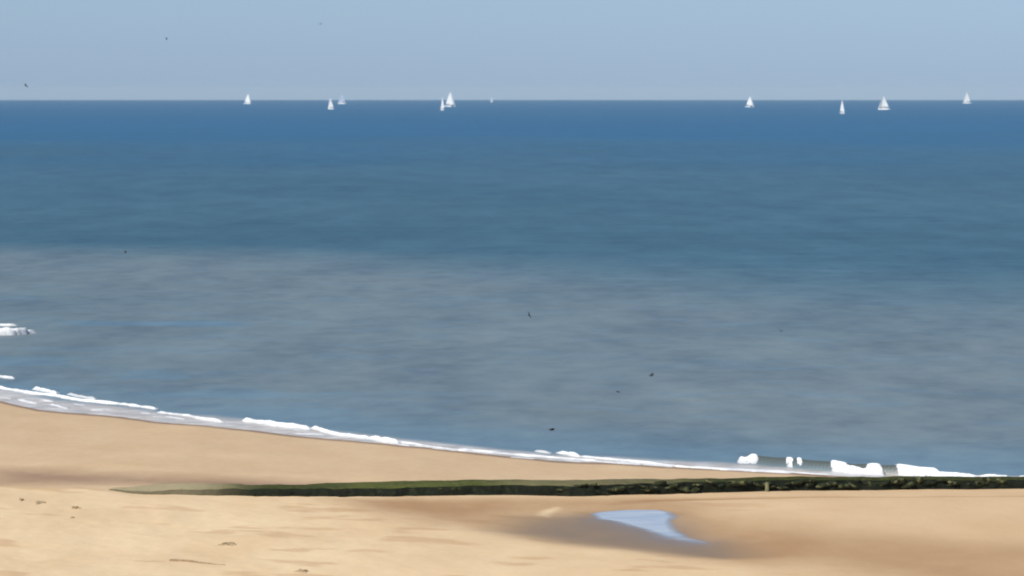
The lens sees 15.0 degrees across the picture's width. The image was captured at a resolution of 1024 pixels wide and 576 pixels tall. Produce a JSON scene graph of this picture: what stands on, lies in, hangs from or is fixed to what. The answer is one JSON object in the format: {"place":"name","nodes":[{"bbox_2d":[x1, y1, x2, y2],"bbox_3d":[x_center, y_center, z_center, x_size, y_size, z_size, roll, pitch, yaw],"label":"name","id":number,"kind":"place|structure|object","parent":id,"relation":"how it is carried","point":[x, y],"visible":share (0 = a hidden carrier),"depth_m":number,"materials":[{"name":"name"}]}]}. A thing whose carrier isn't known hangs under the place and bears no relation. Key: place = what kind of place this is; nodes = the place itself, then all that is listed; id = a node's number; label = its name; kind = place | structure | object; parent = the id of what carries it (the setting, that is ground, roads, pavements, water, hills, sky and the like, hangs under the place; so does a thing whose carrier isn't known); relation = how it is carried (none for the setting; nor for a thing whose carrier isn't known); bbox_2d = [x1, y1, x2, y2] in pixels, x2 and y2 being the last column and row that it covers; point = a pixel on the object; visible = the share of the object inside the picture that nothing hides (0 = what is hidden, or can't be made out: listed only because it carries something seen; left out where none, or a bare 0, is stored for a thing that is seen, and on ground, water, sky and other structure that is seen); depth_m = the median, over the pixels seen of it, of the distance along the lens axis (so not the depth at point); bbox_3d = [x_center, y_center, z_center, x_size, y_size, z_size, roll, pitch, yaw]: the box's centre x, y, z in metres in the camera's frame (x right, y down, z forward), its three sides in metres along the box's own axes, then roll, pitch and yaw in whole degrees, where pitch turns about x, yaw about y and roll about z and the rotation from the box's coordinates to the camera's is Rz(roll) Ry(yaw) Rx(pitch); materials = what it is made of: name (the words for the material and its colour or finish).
{"place":"outdoors","nodes":[
{"label":"outdoors","id":0,"kind":"place"},
{"bbox_2d":[0,100,1023,476],"bbox_3d":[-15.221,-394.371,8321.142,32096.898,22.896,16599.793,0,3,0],"label":"sea","id":1,"kind":"structure","parent":0,"point":[398,270],"depth_m":321.33,"materials":[{"name":"liquid"}]},
{"bbox_2d":[243,95,250,103],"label":"sailboat","id":2,"kind":"object","parent":1,"relation":"on","point":[247,100],"visible":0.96,"depth_m":5367.07,"materials":[{"name":"white fabric"}]},
{"bbox_2d":[328,99,334,108],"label":"sailboat","id":3,"kind":"object","parent":1,"relation":"on","point":[330,106],"visible":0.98,"depth_m":3476.63,"materials":[{"name":"white fabric"}]},
{"bbox_2d":[338,95,346,103],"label":"sailboat","id":4,"kind":"object","parent":1,"relation":"on","point":[341,100],"visible":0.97,"depth_m":5365.84,"materials":[{"name":"white fabric"}]},
{"bbox_2d":[444,91,455,106],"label":"sailboat","id":5,"kind":"object","parent":1,"relation":"on","point":[450,102],"visible":0.97,"depth_m":4109.43,"materials":[{"name":"white fabric"}]},
{"bbox_2d":[0,324,1023,476],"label":"surf foam","id":6,"kind":"object","parent":1,"relation":"on","point":[873,468],"visible":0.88,"depth_m":160.54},
{"bbox_2d":[745,97,753,106],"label":"sailboat","id":7,"kind":"object","parent":1,"relation":"on","point":[750,103],"visible":0.92,"depth_m":4028.14,"materials":[{"name":"white fabric"}]},
{"bbox_2d":[840,101,844,113],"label":"sailboat","id":8,"kind":"object","parent":1,"relation":"on","point":[842,110],"visible":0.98,"depth_m":2742.51,"materials":[{"name":"white fabric"}]},
{"bbox_2d":[878,96,889,109],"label":"sailboat","id":9,"kind":"object","parent":1,"relation":"on","point":[883,105],"visible":0.96,"depth_m":3364.40,"materials":[{"name":"white fabric"}]},
{"bbox_2d":[963,93,969,102],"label":"sailboat","id":10,"kind":"object","parent":1,"relation":"on","point":[966,100],"visible":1,"depth_m":5711.74,"materials":[{"name":"white fabric"}]},
{"bbox_2d":[0,401,1023,575],"bbox_3d":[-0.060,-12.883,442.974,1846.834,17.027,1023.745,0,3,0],"label":"beach","id":11,"kind":"structure","parent":0,"point":[60,464],"depth_m":130.30,"materials":[{"name":"beige sand"}]},
{"bbox_2d":[169,559,224,564],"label":"driftwood stick","id":12,"kind":"object","parent":11,"relation":"on","point":[193,561],"visible":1,"depth_m":117.25,"materials":[{"name":"brown wood"}]},
{"bbox_2d":[218,542,235,545],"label":"seaweed clump","id":13,"kind":"object","parent":11,"relation":"on","point":[228,543],"visible":1,"depth_m":121.91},
{"bbox_2d":[293,569,307,572],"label":"seaweed clump","id":14,"kind":"object","parent":11,"relation":"on","point":[303,571],"visible":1,"depth_m":115.30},
{"bbox_2d":[108,476,1023,496],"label":"groyne","id":15,"kind":"object","parent":11,"relation":"on","point":[599,487],"visible":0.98,"depth_m":140.11,"materials":[{"name":"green stone"}]},
{"bbox_2d":[592,510,700,541],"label":"tide pool","id":16,"kind":"structure","parent":11,"relation":"on","point":[655,521],"depth_m":131.78,"materials":[{"name":"liquid"}]},
{"bbox_2d":[0,0,1023,99],"label":"sky","id":17,"kind":"structure","parent":0,"point":[60,49],"materials":[{"name":"blue"}]}
]}

